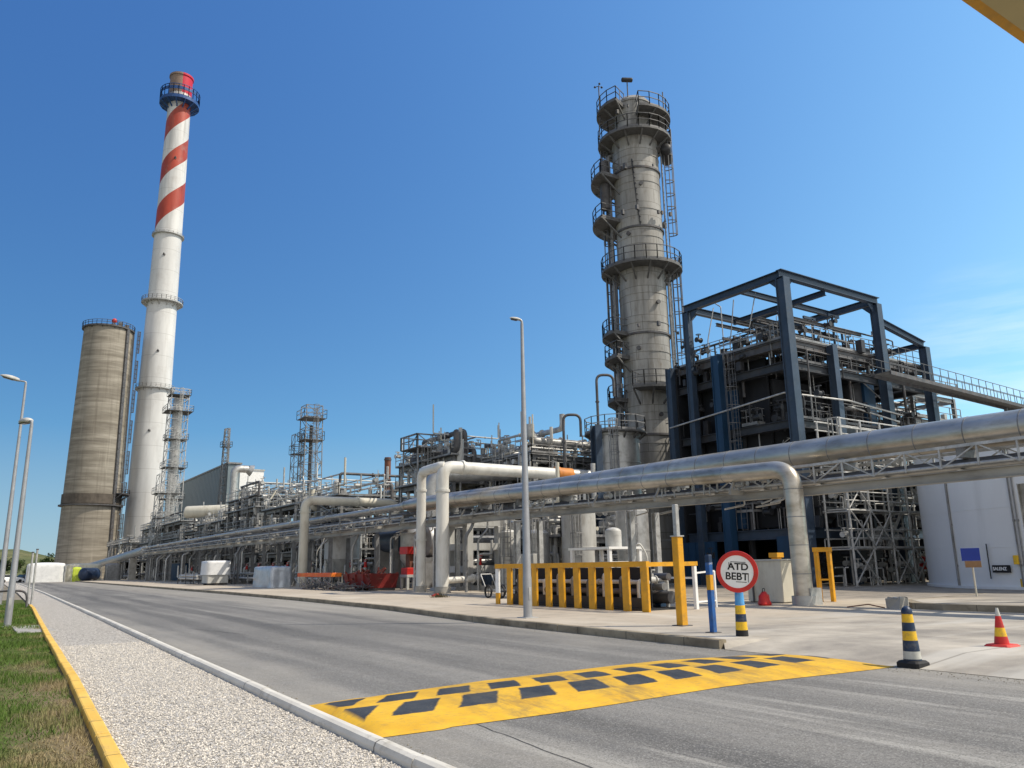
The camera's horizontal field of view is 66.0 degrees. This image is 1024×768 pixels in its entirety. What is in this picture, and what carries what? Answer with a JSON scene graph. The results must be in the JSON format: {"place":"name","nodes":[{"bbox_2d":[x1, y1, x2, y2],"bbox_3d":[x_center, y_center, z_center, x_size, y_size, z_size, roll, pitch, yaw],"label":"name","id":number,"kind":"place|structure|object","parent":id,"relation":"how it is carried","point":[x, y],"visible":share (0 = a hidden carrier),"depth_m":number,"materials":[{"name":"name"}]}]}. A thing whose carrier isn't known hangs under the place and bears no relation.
{"place":"outdoors","nodes":[
{"label":"outdoors","id":0,"kind":"place"},
{"bbox_2d":[2,585,29,604],"bbox_3d":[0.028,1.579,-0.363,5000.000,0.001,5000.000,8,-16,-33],"label":"ground","id":1,"kind":"structure","parent":0,"point":[17,596],"depth_m":57.95,"materials":[{"name":"beige concrete"}]},
{"bbox_2d":[29,604,128,767],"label":"yellow kerb","id":2,"kind":"structure","parent":1,"relation":"on","point":[109,752],"depth_m":8.52,"materials":[{"name":"yellow concrete"}]},
{"bbox_2d":[962,0,1023,43],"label":"gate canopy","id":3,"kind":"object","parent":1,"relation":"on","point":[1007,16],"depth_m":3.44,"materials":[{"name":"yellow paint"}]},
{"bbox_2d":[0,549,54,575],"bbox_3d":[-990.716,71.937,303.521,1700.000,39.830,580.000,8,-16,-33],"label":"hills","id":4,"kind":"structure","parent":0,"point":[25,555],"depth_m":539.89,"materials":[{"name":"green plant"}]},
{"bbox_2d":[0,600,103,767],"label":"lawn","id":5,"kind":"structure","parent":0,"point":[93,746],"depth_m":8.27,"materials":[{"name":"plant"}]},
{"bbox_2d":[0,374,26,604],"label":"street lamp","id":6,"kind":"object","parent":5,"relation":"on","point":[7,527],"visible":0.99,"depth_m":41.63,"materials":[{"name":"metal"}]},
{"bbox_2d":[0,590,27,606],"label":"barrier","id":7,"kind":"object","parent":5,"relation":"on","point":[26,595],"visible":0.75,"depth_m":36.66,"materials":[{"name":"metal"}]},
{"bbox_2d":[3,418,32,626],"bbox_3d":[-15.496,4.219,24.636,1.118,6.448,0.412,-12,-17,41],"label":"street lamp","id":8,"kind":"object","parent":5,"relation":"on","point":[11,588],"visible":0.95,"depth_m":24.23,"materials":[{"name":"metal"}]},
{"bbox_2d":[27,552,34,600],"bbox_3d":[-23.821,9.622,38.927,0.124,2.605,0.130,8,-16,-33],"label":"thin post","id":9,"kind":"object","parent":5,"relation":"on","point":[30,574],"visible":0.8,"depth_m":38.93,"materials":[{"name":"metal"}]},
{"bbox_2d":[12,625,55,633],"bbox_3d":[-13.583,6.960,22.327,0.900,0.065,3.300,8,-16,-33],"label":"lamp footing","id":10,"kind":"object","parent":5,"relation":"on","point":[32,629],"visible":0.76,"depth_m":21.84,"materials":[{"name":"concrete"}]},
{"bbox_2d":[4,581,405,767],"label":"gravel path","id":11,"kind":"structure","parent":0,"point":[70,626],"depth_m":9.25,"materials":[{"name":"grey gravel"}]},
{"bbox_2d":[30,549,38,603],"bbox_3d":[-24.206,9.770,39.921,0.124,2.777,0.130,8,-16,-33],"label":"thin post","id":12,"kind":"object","parent":11,"relation":"on","point":[34,576],"visible":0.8,"depth_m":39.89,"materials":[{"name":"metal"}]},
{"bbox_2d":[296,404,326,494],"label":"lattice tower","id":13,"kind":"structure","parent":0,"point":[312,431],"depth_m":100.44,"materials":[{"name":"grey metal"}]},
{"bbox_2d":[480,574,514,598],"bbox_3d":[-0.594,9.376,36.616,0.840,1.090,2.355,8,-16,-33],"label":"cart","id":14,"kind":"object","parent":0,"point":[504,589],"visible":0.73,"depth_m":36.59,"materials":[{"name":"metal"}]},
{"bbox_2d":[0,0,1023,556],"label":"sky","id":15,"kind":"structure","parent":0,"point":[375,190],"materials":[{"name":"blue"}]},
{"bbox_2d":[17,582,1023,767],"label":"road","id":16,"kind":"structure","parent":0,"point":[892,717],"depth_m":9.89,"materials":[{"name":"grey asphalt"}]},
{"bbox_2d":[24,562,65,582],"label":"tarpaulin tent","id":17,"kind":"object","parent":16,"relation":"on","point":[50,572],"visible":0.94,"depth_m":145.55,"materials":[{"name":"fabric"}]},
{"bbox_2d":[70,567,80,581],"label":"covered load","id":18,"kind":"object","parent":16,"relation":"on","point":[74,574],"visible":0.82,"depth_m":144.79,"materials":[{"name":"fabric"}]},
{"bbox_2d":[18,583,455,767],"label":"white kerb","id":19,"kind":"structure","parent":16,"relation":"on","point":[394,752],"depth_m":8.40,"materials":[{"name":"white concrete"}]},
{"bbox_2d":[75,581,725,648],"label":"plant kerb","id":20,"kind":"structure","parent":16,"relation":"on","point":[715,643],"depth_m":20.60,"materials":[{"name":"concrete"}]},
{"bbox_2d":[93,599,1022,758],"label":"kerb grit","id":21,"kind":"object","parent":16,"relation":"on","point":[659,643],"visible":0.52,"depth_m":11.71,"materials":[{"name":"grey gravel"}]},
{"bbox_2d":[309,654,893,736],"bbox_3d":[1.494,4.045,10.799,8.410,0.095,2.911,8,-16,-33],"label":"speed bump","id":22,"kind":"object","parent":16,"relation":"on","point":[421,710],"visible":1,"depth_m":9.77,"materials":[{"name":"paint"}]},
{"bbox_2d":[86,577,1023,678],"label":"apron","id":23,"kind":"object","parent":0,"point":[953,641],"visible":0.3,"depth_m":19.96,"materials":[{"name":"concrete"}]},
{"bbox_2d":[65,563,102,581],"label":"tarpaulin tent","id":24,"kind":"object","parent":23,"relation":"on","point":[69,567],"visible":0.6,"depth_m":149.42,"materials":[{"name":"beige fabric"}]},
{"bbox_2d":[78,568,100,580],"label":"dark tank drum","id":25,"kind":"object","parent":23,"relation":"on","point":[88,574],"visible":1,"depth_m":144.61,"materials":[{"name":"metal"}]},
{"bbox_2d":[54,318,140,578],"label":"concrete silo","id":26,"kind":"object","parent":23,"relation":"on","point":[93,496],"visible":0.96,"depth_m":197.85,"materials":[{"name":"concrete"}]},
{"bbox_2d":[103,563,121,579],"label":"covered load","id":27,"kind":"object","parent":23,"relation":"on","point":[113,571],"visible":0.94,"depth_m":149.81,"materials":[{"name":"fabric"}]},
{"bbox_2d":[91,546,145,579],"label":"fat pipe","id":28,"kind":"object","parent":23,"relation":"on","point":[131,555],"visible":0.68,"depth_m":142.72,"materials":[{"name":"metal"}]},
{"bbox_2d":[106,525,161,578],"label":"process module","id":29,"kind":"object","parent":23,"relation":"on","point":[122,545],"visible":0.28,"depth_m":171.38,"materials":[{"name":"grey metal"}]},
{"bbox_2d":[122,71,199,548],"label":"striped chimney","id":30,"kind":"object","parent":23,"relation":"on","point":[180,106],"visible":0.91,"depth_m":217.11,"materials":[{"name":"paint"}]},
{"bbox_2d":[148,473,181,579],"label":"lattice tower","id":31,"kind":"structure","parent":23,"relation":"on","point":[168,498],"depth_m":144.00,"materials":[{"name":"metal"}]},
{"bbox_2d":[155,387,193,568],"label":"lattice tower","id":32,"kind":"structure","parent":23,"relation":"on","point":[175,439],"depth_m":152.70,"materials":[{"name":"metal"}]},
{"bbox_2d":[137,502,216,579],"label":"process module","id":33,"kind":"object","parent":23,"relation":"on","point":[172,536],"visible":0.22,"depth_m":137.53,"materials":[{"name":"grey metal"}]},
{"bbox_2d":[170,563,187,580],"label":"blue container","id":34,"kind":"object","parent":23,"relation":"on","point":[174,566],"visible":0.45,"depth_m":119.11,"materials":[{"name":"metal"}]},
{"bbox_2d":[177,572,201,584],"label":"stored pipes","id":35,"kind":"object","parent":23,"relation":"on","point":[193,577],"visible":0.8,"depth_m":89.13,"materials":[{"name":"silver metal"}]},
{"bbox_2d":[183,505,227,572],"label":"cream duct","id":36,"kind":"object","parent":23,"relation":"on","point":[195,511],"visible":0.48,"depth_m":116.00,"materials":[{"name":"metal"}]},
{"bbox_2d":[177,517,234,570],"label":"process module","id":37,"kind":"object","parent":23,"relation":"on","point":[191,528],"visible":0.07,"depth_m":120.84,"materials":[{"name":"grey metal"}]},
{"bbox_2d":[174,462,241,537],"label":"grey shed","id":38,"kind":"structure","parent":23,"relation":"on","point":[199,489],"depth_m":185.23,"materials":[{"name":"metal"}]},
{"bbox_2d":[200,560,230,584],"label":"covered crate","id":39,"kind":"object","parent":23,"relation":"on","point":[214,572],"visible":0.99,"depth_m":80.41,"materials":[{"name":"grey paint"}]},
{"bbox_2d":[217,428,232,504],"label":"lattice mast","id":40,"kind":"object","parent":23,"relation":"on","point":[227,447],"visible":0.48,"depth_m":172.41,"materials":[{"name":"grey metal"}]},
{"bbox_2d":[192,502,289,572],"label":"process module","id":41,"kind":"object","parent":23,"relation":"on","point":[216,526],"visible":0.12,"depth_m":108.34,"materials":[{"name":"grey metal"}]},
{"bbox_2d":[229,465,254,529],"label":"duct pipe","id":42,"kind":"object","parent":23,"relation":"on","point":[246,469],"visible":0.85,"depth_m":165.21,"materials":[{"name":"silver metal"}]},
{"bbox_2d":[242,555,255,582],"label":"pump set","id":43,"kind":"object","parent":23,"relation":"on","point":[246,567],"visible":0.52,"depth_m":89.41,"materials":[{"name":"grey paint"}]},
{"bbox_2d":[177,565,322,585],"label":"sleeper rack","id":44,"kind":"object","parent":23,"relation":"on","point":[247,578],"visible":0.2,"depth_m":83.92,"materials":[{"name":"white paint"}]},
{"bbox_2d":[239,469,264,497],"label":"white shed","id":45,"kind":"structure","parent":23,"relation":"on","point":[257,474],"depth_m":183.29,"materials":[{"name":"paint"}]},
{"bbox_2d":[253,563,291,587],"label":"wrapped machine","id":46,"kind":"object","parent":23,"relation":"on","point":[279,576],"visible":1,"depth_m":65.46,"materials":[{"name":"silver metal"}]},
{"bbox_2d":[222,467,331,580],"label":"process module","id":47,"kind":"object","parent":23,"relation":"on","point":[247,506],"visible":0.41,"depth_m":95.84,"materials":[{"name":"grey metal"}]},
{"bbox_2d":[288,433,306,494],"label":"lattice tower","id":48,"kind":"structure","parent":47,"relation":"on","point":[294,454],"depth_m":101.06,"materials":[{"name":"grey metal"}]},
{"bbox_2d":[295,573,341,588],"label":"orange work platform","id":49,"kind":"structure","parent":23,"relation":"on","point":[318,575],"depth_m":58.67,"materials":[{"name":"paint"}]},
{"bbox_2d":[259,457,413,584],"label":"process module","id":50,"kind":"object","parent":23,"relation":"on","point":[281,508],"visible":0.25,"depth_m":76.33,"materials":[{"name":"grey metal"}]},
{"bbox_2d":[384,457,391,490],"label":"flue stack","id":51,"kind":"object","parent":50,"relation":"on","point":[387,460],"visible":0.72,"depth_m":83.99,"materials":[{"name":"metal"}]},
{"bbox_2d":[299,579,373,590],"bbox_3d":[-12.298,13.796,54.090,2.160,0.732,11.666,8,-16,-33],"label":"scrap heap","id":52,"kind":"object","parent":23,"relation":"on","point":[338,586],"visible":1,"depth_m":52.95,"materials":[{"name":"metal"}]},
{"bbox_2d":[324,525,360,583],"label":"hopper tank","id":53,"kind":"object","parent":23,"relation":"on","point":[339,554],"visible":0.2,"depth_m":66.39,"materials":[{"name":"grey metal"}]},
{"bbox_2d":[295,496,399,587],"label":"arch pipe","id":54,"kind":"object","parent":23,"relation":"on","point":[306,504],"visible":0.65,"depth_m":65.72,"materials":[{"name":"grey metal"}]},
{"bbox_2d":[359,557,373,571],"bbox_3d":[-11.325,14.513,62.534,1.450,3.070,2.314,8,-16,-33],"label":"pump set","id":55,"kind":"object","parent":23,"relation":"on","point":[365,563],"visible":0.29,"depth_m":62.89,"materials":[{"name":"grey paint"}]},
{"bbox_2d":[342,567,398,590],"bbox_3d":[-9.697,13.149,53.221,2.641,1.500,5.614,8,-16,-33],"label":"red skip","id":56,"kind":"object","parent":23,"relation":"on","point":[379,581],"visible":0.99,"depth_m":51.66,"materials":[{"name":"metal"}]},
{"bbox_2d":[372,530,405,586],"bbox_3d":[-9.145,13.338,60.410,1.725,4.333,4.850,8,-16,-33],"label":"blue grey drum","id":57,"kind":"object","parent":23,"relation":"on","point":[384,539],"visible":0.39,"depth_m":60.16,"materials":[{"name":"metal"}]},
{"bbox_2d":[400,546,413,589],"bbox_3d":[-6.931,12.535,53.712,1.100,2.820,1.200,8,-16,-33],"label":"red pump cabinet","id":58,"kind":"object","parent":23,"relation":"on","point":[407,572],"visible":0.61,"depth_m":53.42,"materials":[{"name":"metal"}]},
{"bbox_2d":[400,529,415,587],"bbox_3d":[-6.981,12.233,56.968,2.332,4.870,2.332,8,-16,-33],"label":"hopper tank","id":59,"kind":"object","parent":23,"relation":"on","point":[406,538],"visible":0.23,"depth_m":56.26,"materials":[{"name":"grey metal"}]},
{"bbox_2d":[409,517,435,587],"bbox_3d":[-6.449,12.144,57.276,1.200,5.164,4.069,8,-16,-33],"label":"vertical pipe","id":60,"kind":"object","parent":23,"relation":"on","point":[429,563],"visible":0.2,"depth_m":55.72,"materials":[{"name":"grey metal"}]},
{"bbox_2d":[414,461,444,591],"bbox_3d":[-4.883,8.553,47.015,0.748,7.511,3.857,6,-14,-26],"label":"arch pipe","id":61,"kind":"object","parent":23,"relation":"on","point":[421,491],"visible":0.9,"depth_m":47.99,"materials":[{"name":"white metal"}]},
{"bbox_2d":[394,404,537,585],"bbox_3d":[-3.857,10.406,68.865,11.595,15.494,12.160,8,-16,-33],"label":"process module","id":62,"kind":"object","parent":23,"relation":"on","point":[457,447],"visible":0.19,"depth_m":64.69,"materials":[{"name":"grey metal"}]},
{"bbox_2d":[400,433,445,476],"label":"access tower","id":63,"kind":"structure","parent":62,"relation":"on","point":[417,449],"depth_m":65.60,"materials":[{"name":"metal"}]},
{"bbox_2d":[470,540,495,589],"bbox_3d":[-1.710,11.373,49.610,1.450,3.070,2.314,8,-16,-33],"label":"pump set","id":64,"kind":"object","parent":23,"relation":"on","point":[487,579],"visible":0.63,"depth_m":49.22,"materials":[{"name":"metal"}]},
{"bbox_2d":[449,520,532,589],"bbox_3d":[-2.116,11.098,51.332,7.708,4.390,3.680,8,-16,-33],"label":"concrete pipe support","id":65,"kind":"object","parent":23,"relation":"on","point":[490,563],"visible":0.43,"depth_m":51.05,"materials":[{"name":"grey concrete"}]},
{"bbox_2d":[500,520,514,588],"bbox_3d":[-0.188,10.462,48.459,1.044,4.308,1.747,-1,-13,-2],"label":"vertical tank","id":66,"kind":"object","parent":23,"relation":"on","point":[507,544],"visible":0.61,"depth_m":48.29,"materials":[{"name":"grey metal"}]},
{"bbox_2d":[434,460,590,592],"bbox_3d":[1.825,8.839,49.021,14.600,7.623,1.008,7,-15,-30],"label":"arch pipe","id":67,"kind":"object","parent":23,"relation":"on","point":[445,471],"visible":0.77,"depth_m":45.94,"materials":[{"name":"white metal"}]},
{"bbox_2d":[510,317,538,617],"bbox_3d":[0.310,2.293,23.422,0.608,8.958,0.442,8,-16,-33],"label":"street lamp","id":68,"kind":"object","parent":23,"relation":"on","point":[527,595],"visible":1,"depth_m":23.12,"materials":[{"name":"metal"}]},
{"bbox_2d":[529,518,549,562],"bbox_3d":[1.297,10.001,46.118,1.568,4.108,2.166,-10,-16,35],"label":"vertical tank","id":69,"kind":"object","parent":23,"relation":"on","point":[533,544],"visible":0.34,"depth_m":45.87,"materials":[{"name":"metal"}]},
{"bbox_2d":[470,412,616,584],"bbox_3d":[3.041,9.716,62.939,11.448,13.523,9.647,8,-16,-33],"label":"process module","id":70,"kind":"object","parent":23,"relation":"on","point":[545,453],"visible":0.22,"depth_m":59.93,"materials":[{"name":"grey metal"}]},
{"bbox_2d":[509,462,617,562],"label":"pump deck","id":71,"kind":"structure","parent":23,"relation":"on","point":[552,526],"depth_m":48.64,"materials":[{"name":"grey metal"}]},
{"bbox_2d":[562,413,581,501],"bbox_3d":[4.391,8.011,55.576,1.496,12.089,0.289,0,-13,-3],"label":"vent pipe","id":72,"kind":"object","parent":23,"relation":"on","point":[563,432],"visible":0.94,"depth_m":56.59,"materials":[{"name":"metal"}]},
{"bbox_2d":[561,494,596,567],"bbox_3d":[3.863,9.065,45.592,2.377,5.608,2.377,8,-16,-33],"label":"vertical tank","id":73,"kind":"object","parent":23,"relation":"on","point":[578,530],"visible":0.34,"depth_m":45.01,"materials":[{"name":"grey metal"}]},
{"bbox_2d":[142,436,1023,593],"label":"pipe rack","id":74,"kind":"object","parent":23,"relation":"on","point":[993,466],"visible":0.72,"depth_m":34.85,"materials":[{"name":"metal"}]},
{"bbox_2d":[139,498,415,551],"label":"pipeline bundle","id":75,"kind":"object","parent":74,"relation":"on","point":[314,522],"visible":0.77,"depth_m":69.78,"materials":[{"name":"metal"}]},
{"bbox_2d":[426,465,550,516],"bbox_3d":[-1.704,10.518,58.943,10.029,8.919,1.426,1,-13,-8],"label":"duct pipe","id":76,"kind":"object","parent":74,"relation":"on","point":[431,483],"visible":0.25,"depth_m":59.02,"materials":[{"name":"metal"}]},
{"bbox_2d":[409,408,1023,511],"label":"pipeline","id":77,"kind":"object","parent":74,"relation":"on","point":[989,426],"visible":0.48,"depth_m":26.78,"materials":[{"name":"metal"}]},
{"bbox_2d":[513,567,675,610],"bbox_3d":[2.638,7.223,28.317,1.750,1.465,7.750,8,-16,-33],"label":"pipe manifold","id":78,"kind":"object","parent":23,"relation":"on","point":[662,596],"visible":0.54,"depth_m":26.34,"materials":[{"name":"black metal"}]},
{"bbox_2d":[590,424,605,546],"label":"blue grey column","id":79,"kind":"structure","parent":23,"relation":"on","point":[596,445],"depth_m":52.19,"materials":[{"name":"metal"}]},
{"bbox_2d":[595,374,614,424],"bbox_3d":[6.878,6.548,55.902,1.496,15.000,0.289,0,-13,-3],"label":"vent pipe","id":80,"kind":"object","parent":79,"relation":"on","point":[596,389],"visible":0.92,"depth_m":57.27,"materials":[{"name":"metal"}]},
{"bbox_2d":[568,527,641,567],"bbox_3d":[4.870,9.167,40.986,2.300,3.280,3.300,8,-16,-33],"label":"white pump skid","id":81,"kind":"object","parent":23,"relation":"on","point":[613,539],"visible":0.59,"depth_m":40.26,"materials":[{"name":"paint"}]},
{"bbox_2d":[495,561,717,611],"bbox_3d":[3.140,7.223,28.477,3.400,1.520,8.650,8,-16,-33],"label":"yellow guard fence","id":82,"kind":"object","parent":23,"relation":"on","point":[644,566],"visible":0.92,"depth_m":26.26,"materials":[{"name":"paint"}]},
{"bbox_2d":[403,461,822,605],"bbox_3d":[1.487,7.611,39.686,0.906,5.845,31.557,7,-15,-32],"label":"pipe bend","id":83,"kind":"object","parent":23,"relation":"on","point":[806,593],"visible":0.89,"depth_m":29.75,"materials":[{"name":"metal"}]},
{"bbox_2d":[584,413,646,558],"bbox_3d":[7.714,8.387,56.993,4.600,11.912,4.600,8,-16,-33],"label":"grey vessel","id":84,"kind":"object","parent":23,"relation":"on","point":[621,446],"visible":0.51,"depth_m":56.22,"materials":[{"name":"metal"}]},
{"bbox_2d":[615,494,650,561],"bbox_3d":[6.667,8.761,43.368,2.197,5.108,2.197,8,-16,-33],"label":"vertical tank","id":85,"kind":"object","parent":23,"relation":"on","point":[642,529],"visible":0.31,"depth_m":43.00,"materials":[{"name":"metal"}]},
{"bbox_2d":[670,504,692,626],"bbox_3d":[4.018,4.344,18.991,0.340,2.850,0.340,8,-16,-33],"label":"yellow post","id":86,"kind":"object","parent":23,"relation":"on","point":[679,581],"visible":1,"depth_m":18.88,"materials":[{"name":"metal"}]},
{"bbox_2d":[704,555,721,632],"bbox_3d":[4.267,4.493,16.911,0.240,1.618,0.240,8,-16,-33],"label":"blue post","id":87,"kind":"object","parent":23,"relation":"on","point":[710,595],"visible":1,"depth_m":16.86,"materials":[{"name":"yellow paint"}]},
{"bbox_2d":[716,551,757,636],"bbox_3d":[4.626,4.253,16.028,0.828,1.678,0.289,-6,-14,21],"label":"road sign","id":88,"kind":"object","parent":23,"relation":"on","point":[737,572],"visible":1,"depth_m":15.96,"materials":[{"name":"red metal"}]},
{"bbox_2d":[758,588,771,605],"bbox_3d":[8.514,7.181,26.582,0.484,0.570,0.491,8,-16,-33],"label":"traffic cone","id":89,"kind":"object","parent":23,"relation":"on","point":[764,598],"visible":1,"depth_m":26.43,"materials":[{"name":"paint"}]},
{"bbox_2d":[748,559,793,602],"bbox_3d":[9.611,7.156,28.675,1.485,1.520,1.650,8,-16,-33],"label":"white cabinet","id":90,"kind":"object","parent":23,"relation":"on","point":[775,580],"visible":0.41,"depth_m":28.00,"materials":[{"name":"white metal"}]},
{"bbox_2d":[769,553,783,558],"bbox_3d":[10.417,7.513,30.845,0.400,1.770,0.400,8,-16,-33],"label":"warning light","id":91,"kind":"object","parent":90,"relation":"on","point":[775,555],"visible":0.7,"depth_m":30.89,"materials":[{"name":"paint"}]},
{"bbox_2d":[665,268,939,586],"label":"steel frame building","id":92,"kind":"structure","parent":23,"relation":"on","point":[740,395],"depth_m":51.72,"materials":[{"name":"blue paint"}]},
{"bbox_2d":[683,542,719,584],"bbox_3d":[12.285,11.758,51.566,0.250,2.720,2.965,8,-16,-33],"label":"blue sliding door","id":93,"kind":"structure","parent":92,"relation":"in","point":[690,550],"depth_m":51.80,"materials":[{"name":"blue metal"}]},
{"bbox_2d":[871,354,1023,410],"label":"sloping gangway","id":94,"kind":"object","parent":92,"relation":"attached to","point":[907,379],"visible":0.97,"depth_m":54.39,"materials":[{"name":"metal"}]},
{"bbox_2d":[812,547,835,601],"bbox_3d":[11.300,6.881,28.480,0.675,1.910,0.181,-6,-14,20],"label":"yellow goalpost guard","id":95,"kind":"object","parent":23,"relation":"on","point":[817,550],"visible":0.94,"depth_m":28.47,"materials":[{"name":"paint"}]},
{"bbox_2d":[813,417,926,586],"bbox_3d":[21.961,7.180,47.456,10.380,9.470,2.247,8,-16,-33],"label":"scaffold","id":96,"kind":"object","parent":23,"relation":"on","point":[876,534],"visible":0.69,"depth_m":46.39,"materials":[{"name":"metal"}]},
{"bbox_2d":[847,596,908,608],"bbox_3d":[11.187,6.663,24.075,1.712,0.364,0.551,-12,-17,41],"label":"broken kerb stone","id":97,"kind":"object","parent":23,"relation":"on","point":[899,602],"visible":0.98,"depth_m":23.60,"materials":[{"name":"concrete"}]},
{"bbox_2d":[896,606,929,668],"bbox_3d":[6.032,3.828,11.950,0.350,0.890,0.350,8,-16,-33],"label":"striped bollard","id":98,"kind":"object","parent":23,"relation":"on","point":[912,658],"visible":1,"depth_m":11.85,"materials":[{"name":"black plastic"}]},
{"bbox_2d":[875,376,960,577],"bbox_3d":[29.384,7.372,61.702,7.739,16.408,9.630,8,-16,-33],"label":"steel annex","id":99,"kind":"object","parent":23,"relation":"on","point":[913,401],"visible":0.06,"depth_m":59.88,"materials":[{"name":"grey paint"}]},
{"bbox_2d":[908,593,1023,612],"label":"traffic island","id":100,"kind":"structure","parent":23,"relation":"on","point":[913,604],"depth_m":22.19,"materials":[{"name":"concrete"}]},
{"bbox_2d":[913,594,1023,605],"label":"island top","id":101,"kind":"structure","parent":100,"relation":"on","point":[1001,599],"depth_m":24.44,"materials":[{"name":"concrete"}]},
{"bbox_2d":[960,548,981,596],"bbox_3d":[15.591,6.368,26.639,0.560,1.600,0.092,-8,-15,29],"label":"blue sign","id":102,"kind":"object","parent":101,"relation":"on","point":[970,557],"visible":1,"depth_m":26.68,"materials":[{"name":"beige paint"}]},
{"bbox_2d":[913,447,1023,589],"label":"building","id":103,"kind":"structure","parent":23,"relation":"on","point":[984,517],"depth_m":37.89,"materials":[{"name":"paint"}]},
{"bbox_2d":[984,608,1019,647],"bbox_3d":[8.263,4.117,13.352,0.420,0.620,0.420,8,-16,-33],"label":"traffic cone","id":104,"kind":"object","parent":23,"relation":"on","point":[1000,638],"visible":1,"depth_m":13.27,"materials":[{"name":"red paint"}]},
{"bbox_2d":[591,77,684,582],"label":"distillation tower","id":105,"kind":"structure","parent":0,"point":[641,273],"depth_m":64.55,"materials":[{"name":"metal"}]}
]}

